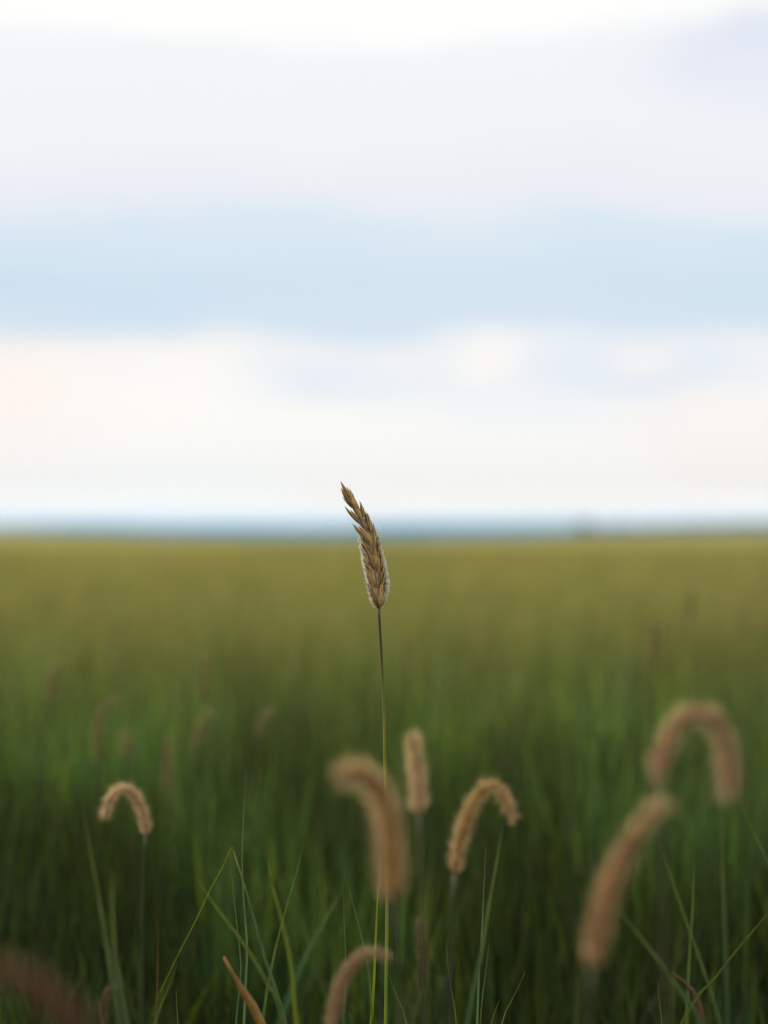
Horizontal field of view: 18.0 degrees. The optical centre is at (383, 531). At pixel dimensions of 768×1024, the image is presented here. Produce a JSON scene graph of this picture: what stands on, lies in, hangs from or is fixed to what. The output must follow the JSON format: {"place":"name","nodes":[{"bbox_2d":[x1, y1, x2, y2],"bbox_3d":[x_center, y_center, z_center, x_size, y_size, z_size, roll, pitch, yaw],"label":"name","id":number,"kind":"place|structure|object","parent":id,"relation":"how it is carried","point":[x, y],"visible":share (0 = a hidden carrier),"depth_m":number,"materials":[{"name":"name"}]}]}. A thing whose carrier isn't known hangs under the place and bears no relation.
{"place":"outdoors","nodes":[
{"label":"outdoors","id":0,"kind":"place"},
{"bbox_2d":[29,712,39,909],"bbox_3d":[-0.385,0.473,2.606,0.013,0.574,0.029,0,0,-42],"label":"grass blade","id":1,"kind":"object","parent":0,"point":[35,812],"depth_m":2.60,"materials":[{"name":"green plant"}]},
{"bbox_2d":[47,774,52,903],"bbox_3d":[-0.351,0.503,2.509,0.010,0.514,0.023,0,0,-21],"label":"grass blade","id":2,"kind":"object","parent":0,"point":[50,825],"depth_m":2.50,"materials":[{"name":"green plant"}]},
{"bbox_2d":[266,852,297,1023],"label":"grass blade","id":3,"kind":"object","parent":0,"point":[294,1004],"depth_m":1.85,"materials":[{"name":"green plant"}]},
{"bbox_2d":[0,524,766,535],"bbox_3d":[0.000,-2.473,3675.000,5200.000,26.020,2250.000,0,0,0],"label":"hills","id":4,"kind":"structure","parent":0,"point":[419,530],"depth_m":3199.68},
{"bbox_2d":[0,536,767,1023],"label":"meadow grass","id":5,"kind":"structure","parent":0,"point":[538,684],"depth_m":2.94,"materials":[{"name":"green plant"}]},
{"bbox_2d":[0,0,767,526],"label":"sky","id":6,"kind":"structure","parent":0,"point":[442,262],"materials":[{"name":"white"}]},
{"bbox_2d":[446,947,456,1023],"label":"grass blade","id":7,"kind":"object","parent":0,"point":[452,994],"depth_m":1.53,"materials":[{"name":"green plant"}]},
{"bbox_2d":[480,948,488,1023],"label":"grass blade","id":8,"kind":"object","parent":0,"point":[482,992],"depth_m":1.60,"materials":[{"name":"green plant"}]},
{"bbox_2d":[745,690,767,785],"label":"grass blade","id":9,"kind":"object","parent":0,"point":[765,773],"depth_m":2.10,"materials":[{"name":"green plant"}]},
{"bbox_3d":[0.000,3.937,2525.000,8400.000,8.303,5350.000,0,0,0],"label":"ground","id":10,"kind":"structure","parent":0,"visible":0},
{"bbox_2d":[0,949,97,1023],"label":"foxtail plant","id":11,"kind":"object","parent":10,"relation":"on","point":[55,1002],"visible":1,"depth_m":0.66,"materials":[{"name":"brown plant"}]},
{"bbox_2d":[42,658,65,766],"bbox_3d":[-0.444,0.455,3.004,0.130,0.610,0.032,0,0,35],"label":"foxtail plant","id":12,"kind":"object","parent":10,"relation":"on","point":[52,686],"visible":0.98,"depth_m":2.97,"materials":[{"name":"brown plant"}]},
{"bbox_2d":[84,816,121,1023],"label":"grass blade","id":13,"kind":"object","parent":10,"relation":"on","point":[114,994],"depth_m":1.30,"materials":[{"name":"green plant"}]},
{"bbox_2d":[90,692,120,840],"bbox_3d":[-0.350,0.469,2.699,0.136,0.583,0.032,0,0,29],"label":"foxtail plant","id":14,"kind":"object","parent":10,"relation":"on","point":[96,738],"visible":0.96,"depth_m":2.67,"materials":[{"name":"brown plant"}]},
{"bbox_2d":[98,982,117,1023],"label":"foxtail plant","id":15,"kind":"object","parent":10,"relation":"on","point":[103,1012],"visible":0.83,"depth_m":1.90,"materials":[{"name":"brown plant"}]},
{"bbox_2d":[111,877,129,1023],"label":"grass blade","id":16,"kind":"object","parent":10,"relation":"on","point":[122,998],"depth_m":1.28,"materials":[{"name":"green plant"}]},
{"bbox_2d":[97,780,153,1023],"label":"foxtail plant","id":17,"kind":"object","parent":10,"relation":"on","point":[133,794],"visible":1,"depth_m":1.95,"materials":[{"name":"brown plant"}]},
{"bbox_2d":[118,730,133,813],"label":"foxtail plant","id":18,"kind":"object","parent":10,"relation":"on","point":[125,740],"visible":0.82,"depth_m":2.82,"materials":[{"name":"brown plant"}]},
{"bbox_2d":[155,923,157,1023],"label":"grass blade","id":19,"kind":"object","parent":10,"relation":"on","point":[157,976],"depth_m":1.70,"materials":[{"name":"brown plant"}]},
{"bbox_2d":[153,966,175,1023],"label":"grass blade","id":20,"kind":"object","parent":10,"relation":"on","point":[157,1013],"depth_m":1.40,"materials":[{"name":"green plant"}]},
{"bbox_2d":[161,736,173,912],"bbox_3d":[-0.271,0.487,2.631,0.120,0.546,0.030,0,0,33],"label":"foxtail plant","id":21,"kind":"object","parent":10,"relation":"on","point":[167,765],"visible":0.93,"depth_m":2.60,"materials":[{"name":"brown plant"}]},
{"bbox_2d":[190,706,212,825],"bbox_3d":[-0.253,0.479,2.851,0.136,0.561,0.033,0,0,31],"label":"foxtail plant","id":22,"kind":"object","parent":10,"relation":"on","point":[200,728],"visible":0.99,"depth_m":2.82,"materials":[{"name":"brown plant"}]},
{"bbox_2d":[197,654,212,811],"bbox_3d":[-0.186,0.454,3.079,0.128,0.612,0.028,0,0,-32],"label":"foxtail plant","id":23,"kind":"object","parent":10,"relation":"on","point":[204,681],"visible":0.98,"depth_m":3.05,"materials":[{"name":"brown plant"}]},
{"bbox_2d":[160,846,286,1022],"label":"folded grass blade","id":24,"kind":"object","parent":10,"relation":"on","point":[263,953],"visible":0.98,"depth_m":1.53,"materials":[{"name":"green plant"}]},
{"bbox_2d":[230,857,241,1023],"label":"grass blade","id":25,"kind":"object","parent":10,"relation":"on","point":[239,955],"depth_m":1.56,"materials":[{"name":"green plant"}]},
{"bbox_2d":[196,878,286,1023],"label":"grass blade","id":26,"kind":"object","parent":10,"relation":"on","point":[269,987],"depth_m":1.45,"materials":[{"name":"green plant"}]},
{"bbox_2d":[223,956,265,1023],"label":"broken stalk","id":27,"kind":"object","parent":10,"relation":"on","point":[250,1002],"visible":1,"depth_m":1.44,"materials":[{"name":"brown plant"}]},
{"bbox_2d":[241,776,247,1023],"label":"grass blade","id":28,"kind":"object","parent":10,"relation":"on","point":[244,1003],"depth_m":1.55,"materials":[{"name":"green plant"}]},
{"bbox_2d":[253,704,274,807],"bbox_3d":[-0.101,0.482,2.922,0.123,0.557,0.034,0,0,-22],"label":"foxtail plant","id":29,"kind":"object","parent":10,"relation":"on","point":[265,717],"visible":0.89,"depth_m":2.90,"materials":[{"name":"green plant"}]},
{"bbox_2d":[262,846,302,1018],"bbox_3d":[-0.087,0.483,1.606,0.067,0.553,0.009,0,0,18],"label":"grass blade","id":30,"kind":"object","parent":10,"relation":"on","point":[266,991],"depth_m":1.60,"materials":[{"name":"green plant"}]},
{"bbox_2d":[276,885,344,1023],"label":"grass blade","id":31,"kind":"object","parent":10,"relation":"on","point":[288,999],"depth_m":1.95,"materials":[{"name":"green plant"}]},
{"bbox_2d":[342,886,345,1023],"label":"grass blade","id":32,"kind":"object","parent":10,"relation":"on","point":[345,961],"depth_m":1.52,"materials":[{"name":"green plant"}]},
{"bbox_2d":[344,874,372,1023],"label":"grass blade","id":33,"kind":"object","parent":10,"relation":"on","point":[365,957],"depth_m":1.57,"materials":[{"name":"green plant"}]},
{"bbox_2d":[323,942,394,1023],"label":"foxtail plant","id":34,"kind":"object","parent":10,"relation":"on","point":[342,981],"visible":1,"depth_m":1.18,"materials":[{"name":"brown plant"}]},
{"bbox_2d":[340,481,390,1023],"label":"wild grass ear","id":35,"kind":"object","parent":10,"relation":"on","point":[375,571],"visible":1,"depth_m":1.57},
{"bbox_2d":[326,750,415,1023],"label":"foxtail plant","id":36,"kind":"object","parent":10,"relation":"on","point":[388,827],"visible":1,"depth_m":0.96,"materials":[{"name":"beige plant"}]},
{"bbox_2d":[370,855,380,1023],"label":"grass blade","id":37,"kind":"object","parent":10,"relation":"on","point":[373,991],"depth_m":1.57,"materials":[{"name":"green plant"}]},
{"bbox_2d":[0,529,767,554],"bbox_3d":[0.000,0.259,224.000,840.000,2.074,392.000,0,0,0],"label":"crop","id":38,"kind":"object","parent":10,"relation":"on","point":[13,535],"visible":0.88,"depth_m":85.62,"materials":[{"name":"green plant"}]},
{"bbox_2d":[387,969,406,1023],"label":"grass blade","id":39,"kind":"object","parent":10,"relation":"on","point":[397,999],"depth_m":1.54,"materials":[{"name":"green plant"}]},
{"bbox_2d":[399,634,411,736],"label":"foxtail plant","id":40,"kind":"object","parent":10,"relation":"on","point":[405,653],"visible":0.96,"depth_m":3.35,"materials":[{"name":"brown plant"}]},
{"bbox_2d":[403,729,431,1023],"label":"foxtail plant","id":41,"kind":"object","parent":10,"relation":"on","point":[416,781],"visible":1,"depth_m":1.16,"materials":[{"name":"brown plant"}]},
{"bbox_2d":[412,913,430,1016],"bbox_3d":[0.074,0.548,2.181,0.123,0.424,0.030,0,0,-34],"label":"foxtail plant","id":42,"kind":"object","parent":10,"relation":"on","point":[419,942],"visible":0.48,"depth_m":2.15,"materials":[{"name":"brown plant"}]},
{"bbox_2d":[476,852,485,1023],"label":"grass blade","id":43,"kind":"object","parent":10,"relation":"on","point":[477,1008],"depth_m":1.52,"materials":[{"name":"green plant"}]},
{"bbox_2d":[444,772,521,1023],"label":"foxtail plant","id":44,"kind":"object","parent":10,"relation":"on","point":[468,813],"visible":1,"depth_m":1.24,"materials":[{"name":"brown plant"}]},
{"bbox_2d":[464,826,502,1023],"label":"grass blade","id":45,"kind":"object","parent":10,"relation":"on","point":[473,990],"depth_m":1.40,"materials":[{"name":"green plant"}]},
{"bbox_2d":[501,973,524,1023],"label":"grass blade","id":46,"kind":"object","parent":10,"relation":"on","point":[509,1004],"depth_m":1.55,"materials":[{"name":"green plant"}]},
{"bbox_2d":[578,519,593,532],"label":"distant tree","id":47,"kind":"object","parent":10,"relation":"on","point":[584,526],"visible":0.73,"depth_m":648.38,"materials":[{"name":"green plant"}]},
{"bbox_2d":[579,787,680,1023],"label":"foxtail plant","id":48,"kind":"object","parent":10,"relation":"on","point":[604,904],"visible":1,"depth_m":0.94,"materials":[{"name":"beige plant"}]},
{"bbox_2d":[647,618,662,758],"bbox_3d":[0.391,0.432,3.156,0.130,0.656,0.029,0,0,-35],"label":"foxtail plant","id":49,"kind":"object","parent":10,"relation":"on","point":[653,646],"visible":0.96,"depth_m":3.12,"materials":[{"name":"brown plant"}]},
{"bbox_2d":[614,905,702,1023],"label":"grass blade","id":50,"kind":"object","parent":10,"relation":"on","point":[689,1004],"depth_m":1.30,"materials":[{"name":"green plant"}]},
{"bbox_2d":[592,520,767,532],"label":"distant wood","id":51,"kind":"object","parent":10,"relation":"on","point":[744,525],"visible":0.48,"depth_m":1366.10,"materials":[{"name":"green plant"}]},
{"bbox_2d":[671,972,705,1023],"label":"broken stalk","id":52,"kind":"object","parent":10,"relation":"on","point":[697,1002],"visible":0.89,"depth_m":1.75,"materials":[{"name":"brown plant"}]},
{"bbox_2d":[684,864,693,1023],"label":"grass blade","id":53,"kind":"object","parent":10,"relation":"on","point":[688,976],"depth_m":1.75,"materials":[{"name":"green plant"}]},
{"bbox_2d":[657,833,721,1023],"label":"grass blade","id":54,"kind":"object","parent":10,"relation":"on","point":[719,1021],"depth_m":1.38,"materials":[{"name":"green plant"}]},
{"bbox_2d":[685,586,697,730],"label":"foxtail plant","id":55,"kind":"object","parent":10,"relation":"on","point":[690,605],"visible":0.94,"depth_m":3.57,"materials":[{"name":"brown plant"}]},
{"bbox_2d":[644,698,747,1023],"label":"foxtail plant","id":56,"kind":"object","parent":10,"relation":"on","point":[701,714],"visible":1,"depth_m":0.97,"materials":[{"name":"beige plant"}]},
{"bbox_2d":[680,914,767,1023],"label":"grass blade","id":57,"kind":"object","parent":10,"relation":"on","point":[703,989],"depth_m":1.48,"materials":[{"name":"green plant"}]},
{"bbox_2d":[721,802,729,1023],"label":"grass blade","id":58,"kind":"object","parent":10,"relation":"on","point":[726,991],"depth_m":1.30,"materials":[{"name":"green plant"}]},
{"bbox_2d":[742,701,750,1023],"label":"grass blade","id":59,"kind":"object","parent":10,"relation":"on","point":[746,910],"depth_m":2.10,"materials":[{"name":"green plant"}]},
{"bbox_2d":[736,793,767,864],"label":"grass blade","id":60,"kind":"object","parent":10,"relation":"on","point":[755,836],"depth_m":1.80,"materials":[{"name":"green plant"}]}
]}

